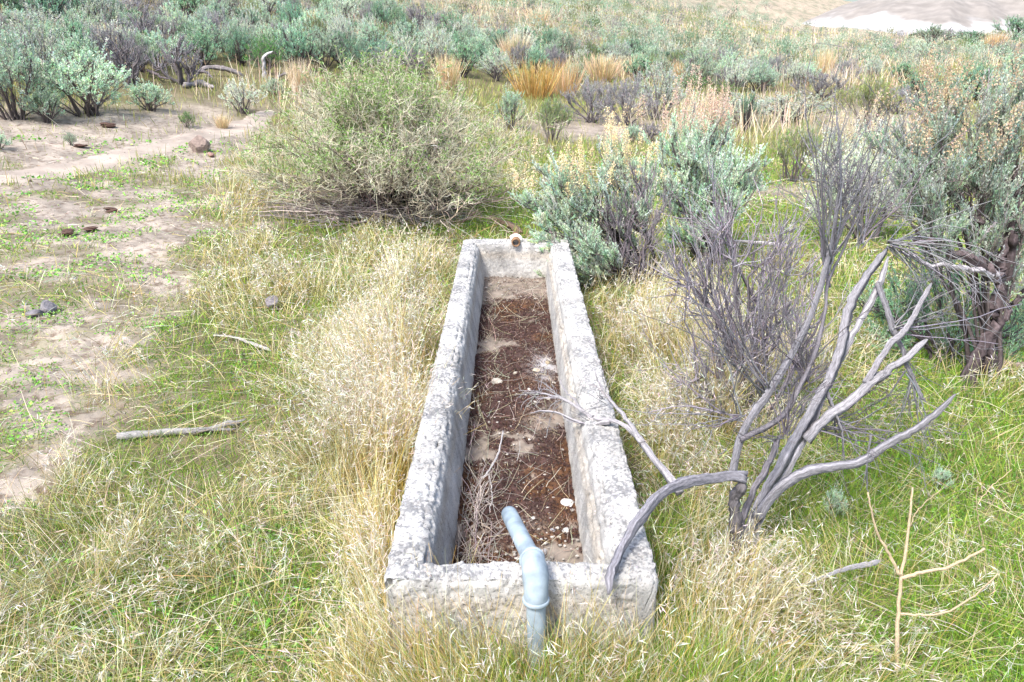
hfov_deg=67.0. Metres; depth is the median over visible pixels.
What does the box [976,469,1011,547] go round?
dry stalk
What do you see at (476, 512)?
trough straw
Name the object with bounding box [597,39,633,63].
sagebrush
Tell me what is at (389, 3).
sagebrush
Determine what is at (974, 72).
sagebrush
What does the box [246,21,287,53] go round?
sagebrush
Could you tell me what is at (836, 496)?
sagebrush
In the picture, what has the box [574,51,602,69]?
green bush
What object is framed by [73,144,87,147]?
cow dung
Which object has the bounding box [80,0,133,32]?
sagebrush
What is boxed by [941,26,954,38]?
dead bush
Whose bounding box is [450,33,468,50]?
sagebrush
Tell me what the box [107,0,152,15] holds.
grey bush
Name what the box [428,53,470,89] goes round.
bunch grass
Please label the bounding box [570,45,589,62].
sagebrush
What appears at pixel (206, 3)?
sagebrush
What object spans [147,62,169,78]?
branch
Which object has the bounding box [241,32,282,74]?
green bush
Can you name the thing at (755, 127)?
slope grass
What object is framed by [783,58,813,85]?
sagebrush
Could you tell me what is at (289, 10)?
sagebrush
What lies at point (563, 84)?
bunch grass
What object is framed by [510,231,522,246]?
outlet pipe
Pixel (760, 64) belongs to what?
sagebrush
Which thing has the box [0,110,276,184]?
path
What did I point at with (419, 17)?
dead bush
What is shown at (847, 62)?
grey bush
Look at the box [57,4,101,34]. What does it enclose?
sagebrush
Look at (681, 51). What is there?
sagebrush
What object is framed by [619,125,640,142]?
sagebrush
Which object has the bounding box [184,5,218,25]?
sagebrush
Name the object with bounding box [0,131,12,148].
sagebrush
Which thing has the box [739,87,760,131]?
sagebrush
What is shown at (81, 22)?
sagebrush
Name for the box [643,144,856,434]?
dead bush
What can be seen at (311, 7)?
grey bush
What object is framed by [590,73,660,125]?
grey bush
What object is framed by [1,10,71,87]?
sagebrush
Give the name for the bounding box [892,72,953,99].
sagebrush
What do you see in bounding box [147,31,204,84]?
dead bush
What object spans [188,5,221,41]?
sagebrush
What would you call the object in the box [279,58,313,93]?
bunch grass
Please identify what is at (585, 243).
sagebrush
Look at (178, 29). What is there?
sagebrush
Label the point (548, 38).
sagebrush
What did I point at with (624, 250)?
dead bush
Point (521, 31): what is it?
sagebrush
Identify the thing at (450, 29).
sagebrush
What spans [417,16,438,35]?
sagebrush
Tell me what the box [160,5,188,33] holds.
sagebrush
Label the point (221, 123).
bunch grass
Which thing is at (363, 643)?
bunch grass
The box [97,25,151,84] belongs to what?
dead bush
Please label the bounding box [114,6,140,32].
sagebrush
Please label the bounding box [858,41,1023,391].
sagebrush
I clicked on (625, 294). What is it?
bunch grass
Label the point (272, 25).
grey bush
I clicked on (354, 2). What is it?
sagebrush
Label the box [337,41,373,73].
sagebrush
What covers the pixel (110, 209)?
cow dung
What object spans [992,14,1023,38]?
sagebrush
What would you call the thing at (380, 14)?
sagebrush
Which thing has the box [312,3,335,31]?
sagebrush
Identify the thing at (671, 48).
sagebrush
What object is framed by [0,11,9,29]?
grey bush
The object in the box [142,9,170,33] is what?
sagebrush
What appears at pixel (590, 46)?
rabbitbrush
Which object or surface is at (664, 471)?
fallen branch
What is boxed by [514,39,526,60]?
rabbitbrush
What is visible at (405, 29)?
sagebrush
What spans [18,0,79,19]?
grey bush
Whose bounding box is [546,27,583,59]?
sagebrush
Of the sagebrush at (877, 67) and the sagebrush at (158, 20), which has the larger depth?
the sagebrush at (877, 67)
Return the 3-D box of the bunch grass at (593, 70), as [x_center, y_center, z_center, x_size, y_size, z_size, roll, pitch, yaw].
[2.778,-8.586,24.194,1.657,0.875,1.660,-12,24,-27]
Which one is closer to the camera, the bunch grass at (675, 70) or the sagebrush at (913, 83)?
the sagebrush at (913, 83)
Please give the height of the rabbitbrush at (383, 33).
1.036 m
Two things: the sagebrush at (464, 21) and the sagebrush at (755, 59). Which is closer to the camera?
the sagebrush at (755, 59)
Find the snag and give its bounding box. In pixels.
[261,51,272,77]
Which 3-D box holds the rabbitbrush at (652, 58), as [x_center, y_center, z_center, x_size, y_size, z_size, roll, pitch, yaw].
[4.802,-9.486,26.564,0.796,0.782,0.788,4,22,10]
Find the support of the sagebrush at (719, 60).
on the ground at (56, 336)
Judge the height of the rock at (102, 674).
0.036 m
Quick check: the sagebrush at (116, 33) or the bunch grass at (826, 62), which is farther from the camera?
the bunch grass at (826, 62)
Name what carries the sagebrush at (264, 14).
on the ground at (56, 336)
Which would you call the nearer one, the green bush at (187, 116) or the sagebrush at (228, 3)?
the green bush at (187, 116)
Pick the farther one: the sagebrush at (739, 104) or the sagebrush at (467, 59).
the sagebrush at (467, 59)
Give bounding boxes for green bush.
[131,28,159,54]
[178,111,199,127]
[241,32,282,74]
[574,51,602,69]
[679,74,713,93]
[713,80,740,101]
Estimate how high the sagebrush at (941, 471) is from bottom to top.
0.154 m
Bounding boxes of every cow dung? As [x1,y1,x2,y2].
[58,228,74,235]
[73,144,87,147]
[81,226,97,230]
[99,122,115,127]
[103,207,117,211]
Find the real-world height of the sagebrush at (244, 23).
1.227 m
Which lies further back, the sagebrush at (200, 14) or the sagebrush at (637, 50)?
the sagebrush at (637, 50)
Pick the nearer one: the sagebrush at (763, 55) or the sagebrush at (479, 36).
the sagebrush at (479, 36)
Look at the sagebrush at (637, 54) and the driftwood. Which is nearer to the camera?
the driftwood
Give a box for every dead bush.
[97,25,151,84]
[120,4,167,40]
[120,13,151,34]
[125,0,149,15]
[147,8,176,22]
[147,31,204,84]
[209,0,237,20]
[399,41,427,75]
[401,0,429,29]
[543,44,563,66]
[592,148,689,287]
[638,119,665,141]
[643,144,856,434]
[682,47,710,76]
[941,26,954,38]
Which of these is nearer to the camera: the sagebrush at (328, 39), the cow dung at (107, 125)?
the cow dung at (107, 125)
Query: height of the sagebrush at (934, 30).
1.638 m
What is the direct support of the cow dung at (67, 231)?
on the ground at (56, 336)
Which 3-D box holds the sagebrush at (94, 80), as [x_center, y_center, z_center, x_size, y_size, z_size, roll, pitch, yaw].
[-6.951,-4.178,12.359,1.648,1.280,1.934,-9,23,-22]
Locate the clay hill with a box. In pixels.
[803,0,1023,38]
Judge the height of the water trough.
0.529 m
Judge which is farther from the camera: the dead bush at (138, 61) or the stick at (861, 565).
the dead bush at (138, 61)
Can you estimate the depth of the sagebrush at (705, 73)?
24.70 m
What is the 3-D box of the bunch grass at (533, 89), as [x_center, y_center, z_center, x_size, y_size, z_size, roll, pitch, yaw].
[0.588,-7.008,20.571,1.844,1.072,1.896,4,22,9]
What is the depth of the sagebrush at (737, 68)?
22.61 m
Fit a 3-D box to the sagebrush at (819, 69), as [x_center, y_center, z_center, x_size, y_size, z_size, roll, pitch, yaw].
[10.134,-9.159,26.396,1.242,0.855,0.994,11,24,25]
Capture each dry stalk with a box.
[867,487,997,680]
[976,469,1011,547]
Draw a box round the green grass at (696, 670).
[0,124,1023,681]
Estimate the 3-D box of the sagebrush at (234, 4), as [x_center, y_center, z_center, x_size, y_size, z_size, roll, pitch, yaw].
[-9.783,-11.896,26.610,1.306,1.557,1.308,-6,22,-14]
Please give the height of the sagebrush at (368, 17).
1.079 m
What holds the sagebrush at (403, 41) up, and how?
on the ground at (56, 336)
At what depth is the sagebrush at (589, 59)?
24.84 m
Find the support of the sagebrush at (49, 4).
on the ground at (56, 336)
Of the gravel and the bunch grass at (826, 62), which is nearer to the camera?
the gravel
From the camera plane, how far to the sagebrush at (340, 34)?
21.26 m
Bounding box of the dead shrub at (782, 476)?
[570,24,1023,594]
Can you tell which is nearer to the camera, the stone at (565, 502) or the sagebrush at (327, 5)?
the stone at (565, 502)
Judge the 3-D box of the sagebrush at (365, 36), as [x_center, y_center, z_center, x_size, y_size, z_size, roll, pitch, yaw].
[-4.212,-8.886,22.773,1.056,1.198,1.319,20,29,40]
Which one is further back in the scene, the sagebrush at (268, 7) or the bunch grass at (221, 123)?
the sagebrush at (268, 7)
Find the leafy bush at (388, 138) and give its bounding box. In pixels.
[216,33,571,240]
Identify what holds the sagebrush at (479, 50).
on the ground at (56, 336)
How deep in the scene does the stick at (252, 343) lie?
4.76 m
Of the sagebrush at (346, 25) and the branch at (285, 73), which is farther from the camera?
the sagebrush at (346, 25)
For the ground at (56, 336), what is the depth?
5.38 m
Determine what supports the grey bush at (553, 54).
on the ground at (56, 336)
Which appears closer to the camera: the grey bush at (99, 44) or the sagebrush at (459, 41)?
the grey bush at (99, 44)
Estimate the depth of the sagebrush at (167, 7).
22.89 m
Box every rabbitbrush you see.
[238,0,261,20]
[302,13,326,40]
[304,0,326,10]
[369,23,392,52]
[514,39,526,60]
[535,92,575,143]
[574,40,599,57]
[644,53,661,70]
[667,48,686,66]
[767,118,832,183]
[831,72,901,128]
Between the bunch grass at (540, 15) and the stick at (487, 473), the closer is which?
the stick at (487, 473)
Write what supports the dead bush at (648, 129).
on the ground at (56, 336)
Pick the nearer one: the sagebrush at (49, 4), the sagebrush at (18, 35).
the sagebrush at (18, 35)
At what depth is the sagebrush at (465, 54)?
22.37 m
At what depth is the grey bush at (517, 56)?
25.52 m
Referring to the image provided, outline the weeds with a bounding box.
[0,134,1023,681]
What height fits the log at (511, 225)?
0.087 m
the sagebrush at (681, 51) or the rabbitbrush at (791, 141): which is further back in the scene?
the sagebrush at (681, 51)
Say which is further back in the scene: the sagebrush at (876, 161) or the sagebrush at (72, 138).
the sagebrush at (72, 138)
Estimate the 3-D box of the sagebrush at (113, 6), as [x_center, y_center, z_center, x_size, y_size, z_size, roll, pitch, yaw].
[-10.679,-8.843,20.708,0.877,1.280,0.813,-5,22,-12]
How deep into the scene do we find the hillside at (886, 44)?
38.97 m
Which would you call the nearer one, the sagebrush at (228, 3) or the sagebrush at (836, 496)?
the sagebrush at (836, 496)
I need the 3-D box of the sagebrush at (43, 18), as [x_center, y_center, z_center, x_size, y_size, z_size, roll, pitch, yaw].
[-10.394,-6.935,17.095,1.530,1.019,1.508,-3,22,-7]
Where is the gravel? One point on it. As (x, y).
(545, 543)
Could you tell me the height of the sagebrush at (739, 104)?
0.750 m
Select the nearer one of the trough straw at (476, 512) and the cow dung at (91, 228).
the trough straw at (476, 512)
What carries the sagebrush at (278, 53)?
on the ground at (56, 336)
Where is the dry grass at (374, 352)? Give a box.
[0,98,1023,681]
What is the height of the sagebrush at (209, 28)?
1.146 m
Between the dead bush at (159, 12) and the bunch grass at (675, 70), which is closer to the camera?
the dead bush at (159, 12)
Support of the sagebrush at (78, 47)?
on the ground at (56, 336)
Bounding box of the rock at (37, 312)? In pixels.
[25,309,42,317]
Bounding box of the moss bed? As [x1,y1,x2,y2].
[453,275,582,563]
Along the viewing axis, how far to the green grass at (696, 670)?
3.10 m
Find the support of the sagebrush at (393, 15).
on the ground at (56, 336)
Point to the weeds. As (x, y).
(32, 306)
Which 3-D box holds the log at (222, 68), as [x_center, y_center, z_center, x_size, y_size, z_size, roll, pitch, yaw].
[-6.817,-6.268,17.961,0.192,0.271,1.196,20,29,41]
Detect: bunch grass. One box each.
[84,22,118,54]
[210,114,232,128]
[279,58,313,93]
[290,8,330,26]
[344,625,383,663]
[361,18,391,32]
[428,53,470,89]
[492,31,535,62]
[498,57,568,98]
[521,7,550,25]
[536,58,588,95]
[571,52,625,81]
[611,54,642,77]
[615,287,637,304]
[667,59,688,77]
[812,46,843,76]
[863,48,884,64]
[978,28,1011,46]
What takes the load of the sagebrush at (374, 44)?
on the ground at (56, 336)
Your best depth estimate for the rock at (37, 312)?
5.06 m
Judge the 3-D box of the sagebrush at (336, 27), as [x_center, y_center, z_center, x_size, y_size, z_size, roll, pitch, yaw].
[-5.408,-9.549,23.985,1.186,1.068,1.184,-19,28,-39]
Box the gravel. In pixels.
[473,277,579,561]
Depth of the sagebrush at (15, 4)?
18.04 m
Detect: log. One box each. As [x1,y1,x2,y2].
[183,69,213,88]
[196,65,243,75]
[489,215,522,232]
[995,357,1023,370]
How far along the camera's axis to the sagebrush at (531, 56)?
24.55 m
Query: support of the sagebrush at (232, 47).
on the ground at (56, 336)
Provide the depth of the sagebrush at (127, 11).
21.48 m
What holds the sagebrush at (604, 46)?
on the ground at (56, 336)
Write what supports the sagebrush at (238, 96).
on the ground at (56, 336)
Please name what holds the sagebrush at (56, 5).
on the ground at (56, 336)
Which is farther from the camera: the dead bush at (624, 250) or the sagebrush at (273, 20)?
the sagebrush at (273, 20)
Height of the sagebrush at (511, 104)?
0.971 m
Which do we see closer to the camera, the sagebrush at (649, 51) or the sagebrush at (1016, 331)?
the sagebrush at (1016, 331)
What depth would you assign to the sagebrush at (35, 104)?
11.73 m
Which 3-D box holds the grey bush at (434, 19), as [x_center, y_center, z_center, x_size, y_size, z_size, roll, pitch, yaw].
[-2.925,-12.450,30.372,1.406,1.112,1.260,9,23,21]
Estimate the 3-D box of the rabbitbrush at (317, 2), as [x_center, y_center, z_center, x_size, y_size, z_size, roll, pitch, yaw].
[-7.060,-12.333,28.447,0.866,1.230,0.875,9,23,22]
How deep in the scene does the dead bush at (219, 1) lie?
25.64 m
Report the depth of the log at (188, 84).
16.48 m
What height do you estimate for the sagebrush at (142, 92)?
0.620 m
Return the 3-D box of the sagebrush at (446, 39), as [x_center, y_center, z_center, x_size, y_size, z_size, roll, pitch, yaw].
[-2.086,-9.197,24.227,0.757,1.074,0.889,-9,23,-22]
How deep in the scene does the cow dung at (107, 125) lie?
12.07 m
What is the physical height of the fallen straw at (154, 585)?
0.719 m
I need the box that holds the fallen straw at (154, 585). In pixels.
[0,149,1023,681]
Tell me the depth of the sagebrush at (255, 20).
22.80 m
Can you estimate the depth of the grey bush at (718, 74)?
23.31 m
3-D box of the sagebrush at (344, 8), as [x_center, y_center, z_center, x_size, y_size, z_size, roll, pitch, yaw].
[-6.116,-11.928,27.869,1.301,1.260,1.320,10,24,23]
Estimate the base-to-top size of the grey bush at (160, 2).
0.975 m
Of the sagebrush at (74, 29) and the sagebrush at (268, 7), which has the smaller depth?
the sagebrush at (74, 29)
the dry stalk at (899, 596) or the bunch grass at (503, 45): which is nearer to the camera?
the dry stalk at (899, 596)
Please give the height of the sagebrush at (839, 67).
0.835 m
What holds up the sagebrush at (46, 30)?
on the ground at (56, 336)
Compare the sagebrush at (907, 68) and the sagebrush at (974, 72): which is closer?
the sagebrush at (974, 72)
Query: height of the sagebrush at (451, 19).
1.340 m
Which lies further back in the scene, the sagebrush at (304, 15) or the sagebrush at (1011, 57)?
the sagebrush at (304, 15)
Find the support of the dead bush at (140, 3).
on the ground at (56, 336)
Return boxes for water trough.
[384,238,657,676]
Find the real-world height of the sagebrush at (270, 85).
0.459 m
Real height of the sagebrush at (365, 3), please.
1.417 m
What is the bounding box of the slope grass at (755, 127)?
[0,0,1023,205]
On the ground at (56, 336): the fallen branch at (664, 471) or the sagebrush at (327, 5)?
the sagebrush at (327, 5)
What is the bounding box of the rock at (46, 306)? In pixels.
[40,300,56,313]
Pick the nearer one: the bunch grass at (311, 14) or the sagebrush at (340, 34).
the sagebrush at (340, 34)
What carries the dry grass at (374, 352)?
on the ground at (56, 336)
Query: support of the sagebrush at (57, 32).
on the ground at (56, 336)
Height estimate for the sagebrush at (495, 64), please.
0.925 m
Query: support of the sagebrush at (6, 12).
on the ground at (56, 336)
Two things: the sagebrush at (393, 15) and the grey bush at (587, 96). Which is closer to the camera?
the grey bush at (587, 96)
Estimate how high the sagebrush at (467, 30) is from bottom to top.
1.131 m
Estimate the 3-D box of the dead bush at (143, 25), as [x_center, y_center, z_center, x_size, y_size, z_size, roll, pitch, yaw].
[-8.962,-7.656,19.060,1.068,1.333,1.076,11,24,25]
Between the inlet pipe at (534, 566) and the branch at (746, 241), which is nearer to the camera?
the inlet pipe at (534, 566)
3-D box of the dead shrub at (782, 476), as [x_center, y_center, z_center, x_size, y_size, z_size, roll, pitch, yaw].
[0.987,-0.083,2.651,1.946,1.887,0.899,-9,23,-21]
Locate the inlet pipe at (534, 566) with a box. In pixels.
[501,506,549,681]
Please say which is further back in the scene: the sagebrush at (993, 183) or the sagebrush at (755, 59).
the sagebrush at (755, 59)
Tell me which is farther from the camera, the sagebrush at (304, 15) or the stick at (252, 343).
the sagebrush at (304, 15)
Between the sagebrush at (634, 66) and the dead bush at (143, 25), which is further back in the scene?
the sagebrush at (634, 66)
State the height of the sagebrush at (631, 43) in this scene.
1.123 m
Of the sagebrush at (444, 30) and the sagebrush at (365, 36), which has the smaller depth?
the sagebrush at (365, 36)
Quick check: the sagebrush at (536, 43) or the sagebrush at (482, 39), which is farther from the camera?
the sagebrush at (536, 43)
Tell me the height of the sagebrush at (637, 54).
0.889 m
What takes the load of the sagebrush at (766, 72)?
on the ground at (56, 336)
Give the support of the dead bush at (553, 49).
on the ground at (56, 336)
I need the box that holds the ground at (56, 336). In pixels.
[0,0,1023,681]
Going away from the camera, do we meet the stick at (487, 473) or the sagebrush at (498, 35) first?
the stick at (487, 473)
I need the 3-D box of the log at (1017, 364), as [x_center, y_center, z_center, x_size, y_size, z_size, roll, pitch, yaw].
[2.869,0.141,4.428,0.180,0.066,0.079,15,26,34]
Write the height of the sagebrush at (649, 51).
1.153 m
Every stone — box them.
[492,378,501,383]
[560,498,573,506]
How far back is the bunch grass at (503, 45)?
26.38 m
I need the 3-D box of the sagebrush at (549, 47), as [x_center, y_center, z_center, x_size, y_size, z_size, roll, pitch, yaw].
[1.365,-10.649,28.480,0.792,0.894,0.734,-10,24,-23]
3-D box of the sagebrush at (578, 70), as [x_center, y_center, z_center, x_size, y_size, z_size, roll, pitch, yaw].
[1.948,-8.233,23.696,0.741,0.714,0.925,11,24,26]
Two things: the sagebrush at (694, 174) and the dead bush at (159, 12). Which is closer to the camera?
the sagebrush at (694, 174)
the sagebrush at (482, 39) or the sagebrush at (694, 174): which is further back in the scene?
the sagebrush at (482, 39)
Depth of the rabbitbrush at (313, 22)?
22.34 m
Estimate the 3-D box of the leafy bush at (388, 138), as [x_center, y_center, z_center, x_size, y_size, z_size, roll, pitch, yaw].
[-1.131,-2.059,7.842,3.674,1.979,3.028,0,22,0]
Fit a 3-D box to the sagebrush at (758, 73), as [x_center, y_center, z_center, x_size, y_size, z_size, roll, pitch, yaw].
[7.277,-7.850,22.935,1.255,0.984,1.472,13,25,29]
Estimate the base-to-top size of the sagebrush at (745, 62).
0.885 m
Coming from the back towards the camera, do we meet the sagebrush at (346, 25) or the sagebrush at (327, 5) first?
the sagebrush at (327, 5)
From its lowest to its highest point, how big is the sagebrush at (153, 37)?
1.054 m
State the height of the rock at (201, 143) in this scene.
0.301 m
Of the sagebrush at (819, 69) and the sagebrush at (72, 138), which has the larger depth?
the sagebrush at (819, 69)
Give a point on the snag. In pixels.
(263, 59)
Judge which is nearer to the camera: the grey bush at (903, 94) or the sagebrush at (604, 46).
the grey bush at (903, 94)
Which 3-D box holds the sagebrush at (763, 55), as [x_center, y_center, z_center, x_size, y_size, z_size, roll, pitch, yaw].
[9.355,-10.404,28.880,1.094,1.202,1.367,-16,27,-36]
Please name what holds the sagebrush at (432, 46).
on the ground at (56, 336)
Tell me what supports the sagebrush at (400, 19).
on the ground at (56, 336)
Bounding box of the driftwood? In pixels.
[116,418,245,440]
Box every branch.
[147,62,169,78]
[273,65,297,79]
[515,360,683,495]
[722,240,787,246]
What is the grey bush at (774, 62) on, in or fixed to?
on the ground at (56, 336)
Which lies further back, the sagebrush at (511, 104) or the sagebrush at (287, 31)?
the sagebrush at (287, 31)
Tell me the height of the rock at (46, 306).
0.092 m
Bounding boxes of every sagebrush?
[0,0,27,22]
[0,1,34,27]
[0,2,70,34]
[0,20,66,120]
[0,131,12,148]
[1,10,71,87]
[2,20,47,72]
[11,82,64,123]
[13,37,134,117]
[15,10,71,56]
[23,14,71,66]
[25,0,70,23]
[25,0,75,13]
[44,23,102,75]
[51,17,91,51]
[55,14,93,58]
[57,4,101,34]
[60,13,102,43]
[61,131,77,145]
[64,0,110,20]
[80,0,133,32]
[94,19,135,58]
[98,0,129,27]
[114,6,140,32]
[121,6,142,20]
[121,21,159,72]
[125,76,174,111]
[136,23,187,68]
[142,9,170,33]
[156,0,184,17]
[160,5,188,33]
[164,0,210,19]
[171,13,232,56]
[171,17,204,41]
[174,0,211,9]
[183,25,222,67]
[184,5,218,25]
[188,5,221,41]
[193,0,232,24]
[210,0,242,13]
[212,0,238,25]
[218,75,268,114]
[219,12,258,59]
[220,8,261,45]
[222,24,258,65]
[225,5,259,29]
[230,0,265,30]
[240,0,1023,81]
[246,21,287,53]
[247,0,285,23]
[247,34,287,65]
[253,0,276,26]
[258,77,291,96]
[265,15,288,29]
[270,23,322,72]
[272,22,306,51]
[274,17,305,62]
[276,0,306,27]
[294,5,318,44]
[305,19,346,68]
[311,0,344,18]
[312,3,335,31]
[317,27,366,65]
[322,11,357,47]
[325,17,356,39]
[326,10,345,30]
[327,0,360,19]
[337,0,357,18]
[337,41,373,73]
[346,17,363,31]
[349,20,389,54]
[354,10,383,39]
[355,0,391,18]
[359,38,382,64]
[363,0,393,30]
[370,0,403,23]
[371,40,409,69]
[385,17,427,46]
[387,2,407,24]
[390,11,413,41]
[390,28,420,65]
[404,37,428,57]
[406,43,430,70]
[413,24,439,40]
[416,19,458,69]
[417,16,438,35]
[431,20,460,36]
[435,32,456,62]
[436,28,452,44]
[440,10,462,32]
[447,14,478,37]
[447,38,482,77]
[448,31,465,40]
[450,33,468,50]
[452,46,479,70]
[458,20,480,41]
[464,32,495,60]
[465,29,491,48]
[470,41,491,63]
[473,51,519,80]
[479,23,492,35]
[481,45,512,72]
[486,26,510,54]
[493,83,526,128]
[506,103,668,286]
[508,22,543,48]
[512,24,534,38]
[524,45,553,71]
[525,44,544,59]
[529,40,542,56]
[538,24,562,49]
[542,40,559,59]
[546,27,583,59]
[564,61,587,79]
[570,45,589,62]
[578,55,599,73]
[597,37,618,57]
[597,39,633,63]
[598,53,617,69]
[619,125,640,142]
[620,36,660,60]
[620,53,660,80]
[631,45,651,57]
[631,48,647,69]
[632,58,690,119]
[634,64,773,268]
[641,40,664,59]
[649,55,675,77]
[659,49,674,67]
[662,39,686,58]
[675,45,717,85]
[675,47,716,75]
[688,62,720,81]
[706,92,772,126]
[713,52,736,77]
[715,49,747,84]
[724,58,754,91]
[731,61,781,91]
[733,57,755,76]
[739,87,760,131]
[744,56,763,68]
[749,89,844,122]
[750,61,779,87]
[751,58,772,72]
[753,46,775,63]
[779,61,815,84]
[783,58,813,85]
[798,89,920,244]
[803,61,825,83]
[822,480,854,520]
[825,135,884,206]
[832,59,851,76]
[845,246,1023,370]
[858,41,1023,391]
[864,54,885,80]
[887,60,917,80]
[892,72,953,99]
[914,23,954,45]
[925,464,954,492]
[937,59,1010,100]
[953,30,1000,42]
[991,49,1023,91]
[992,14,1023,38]
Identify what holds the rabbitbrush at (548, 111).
on the ground at (56, 336)
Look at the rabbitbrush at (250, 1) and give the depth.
24.63 m
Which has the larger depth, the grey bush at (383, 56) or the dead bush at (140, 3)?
the dead bush at (140, 3)
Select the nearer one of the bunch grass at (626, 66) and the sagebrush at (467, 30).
the bunch grass at (626, 66)
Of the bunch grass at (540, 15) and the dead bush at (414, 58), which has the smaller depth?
the dead bush at (414, 58)
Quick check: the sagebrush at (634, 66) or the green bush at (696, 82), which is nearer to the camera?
the green bush at (696, 82)
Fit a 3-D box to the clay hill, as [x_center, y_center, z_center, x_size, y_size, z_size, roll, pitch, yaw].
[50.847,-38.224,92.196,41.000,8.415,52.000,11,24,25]
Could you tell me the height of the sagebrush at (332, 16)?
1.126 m
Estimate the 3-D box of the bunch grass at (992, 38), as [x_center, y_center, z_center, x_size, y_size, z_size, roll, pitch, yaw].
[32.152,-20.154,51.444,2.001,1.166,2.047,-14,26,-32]
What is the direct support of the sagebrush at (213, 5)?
on the ground at (56, 336)
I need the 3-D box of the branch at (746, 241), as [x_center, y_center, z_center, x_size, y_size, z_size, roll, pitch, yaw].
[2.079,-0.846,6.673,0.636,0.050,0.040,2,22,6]
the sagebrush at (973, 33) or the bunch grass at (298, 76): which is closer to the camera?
the bunch grass at (298, 76)
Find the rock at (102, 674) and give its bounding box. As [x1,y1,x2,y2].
[95,671,109,681]
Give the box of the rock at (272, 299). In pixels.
[265,295,278,310]
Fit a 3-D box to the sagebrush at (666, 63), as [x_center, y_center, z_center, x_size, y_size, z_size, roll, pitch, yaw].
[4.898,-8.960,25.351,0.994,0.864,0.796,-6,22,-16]
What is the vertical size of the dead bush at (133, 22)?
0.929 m
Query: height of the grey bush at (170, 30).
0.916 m
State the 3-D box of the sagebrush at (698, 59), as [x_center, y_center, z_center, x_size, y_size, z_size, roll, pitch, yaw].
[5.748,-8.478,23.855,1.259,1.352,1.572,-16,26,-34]
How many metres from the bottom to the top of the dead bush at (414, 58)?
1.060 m
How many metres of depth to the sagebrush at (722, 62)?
23.81 m
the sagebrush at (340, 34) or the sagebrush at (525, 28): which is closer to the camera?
the sagebrush at (340, 34)
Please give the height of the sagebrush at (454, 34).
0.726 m
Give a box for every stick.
[213,334,270,350]
[482,431,503,508]
[800,560,880,584]
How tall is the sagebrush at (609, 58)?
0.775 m
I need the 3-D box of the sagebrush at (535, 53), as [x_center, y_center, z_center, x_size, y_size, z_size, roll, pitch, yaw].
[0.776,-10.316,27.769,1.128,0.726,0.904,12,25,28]
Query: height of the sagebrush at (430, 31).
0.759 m
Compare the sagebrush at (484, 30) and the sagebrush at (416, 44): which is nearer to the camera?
the sagebrush at (416, 44)
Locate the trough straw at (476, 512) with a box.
[453,279,577,563]
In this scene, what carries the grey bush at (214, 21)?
on the ground at (56, 336)
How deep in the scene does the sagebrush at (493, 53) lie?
23.90 m
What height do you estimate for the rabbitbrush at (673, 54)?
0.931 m
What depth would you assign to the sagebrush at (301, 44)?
19.55 m
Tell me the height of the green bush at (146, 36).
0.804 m
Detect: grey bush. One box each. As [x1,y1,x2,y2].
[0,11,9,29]
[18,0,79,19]
[81,11,147,73]
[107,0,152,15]
[151,0,181,14]
[161,15,188,44]
[198,7,231,52]
[270,0,313,16]
[271,21,288,48]
[357,1,376,25]
[368,44,402,72]
[422,9,450,30]
[505,41,531,68]
[545,45,568,70]
[557,74,624,122]
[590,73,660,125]
[712,63,740,87]
[713,46,738,63]
[765,50,792,80]
[789,68,859,99]
[826,56,862,80]
[880,83,918,113]
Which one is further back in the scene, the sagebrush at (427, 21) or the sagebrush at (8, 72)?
the sagebrush at (427, 21)
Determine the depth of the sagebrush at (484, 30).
30.18 m
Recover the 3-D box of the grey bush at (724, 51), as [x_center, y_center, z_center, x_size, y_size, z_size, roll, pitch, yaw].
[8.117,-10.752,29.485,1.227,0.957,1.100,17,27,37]
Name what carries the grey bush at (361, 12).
on the ground at (56, 336)
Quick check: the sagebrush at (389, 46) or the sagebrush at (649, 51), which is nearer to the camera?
the sagebrush at (389, 46)
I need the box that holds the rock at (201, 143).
[188,135,210,152]
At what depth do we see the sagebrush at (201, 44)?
18.47 m
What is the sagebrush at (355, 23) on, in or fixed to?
on the ground at (56, 336)
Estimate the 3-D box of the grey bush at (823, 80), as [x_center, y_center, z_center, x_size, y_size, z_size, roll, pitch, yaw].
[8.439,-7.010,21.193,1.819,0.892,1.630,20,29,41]
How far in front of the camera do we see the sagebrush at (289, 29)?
20.54 m
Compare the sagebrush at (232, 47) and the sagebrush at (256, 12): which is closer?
the sagebrush at (232, 47)
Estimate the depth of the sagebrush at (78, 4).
19.45 m
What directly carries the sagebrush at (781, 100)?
on the ground at (56, 336)
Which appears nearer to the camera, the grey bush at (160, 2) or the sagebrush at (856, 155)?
the sagebrush at (856, 155)
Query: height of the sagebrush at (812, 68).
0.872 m
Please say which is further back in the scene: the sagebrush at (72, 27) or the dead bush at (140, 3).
the dead bush at (140, 3)
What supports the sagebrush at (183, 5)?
on the ground at (56, 336)
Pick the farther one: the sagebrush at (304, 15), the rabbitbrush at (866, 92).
the sagebrush at (304, 15)
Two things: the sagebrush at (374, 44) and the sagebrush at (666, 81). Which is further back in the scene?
the sagebrush at (374, 44)
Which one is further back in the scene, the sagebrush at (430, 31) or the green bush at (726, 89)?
the sagebrush at (430, 31)

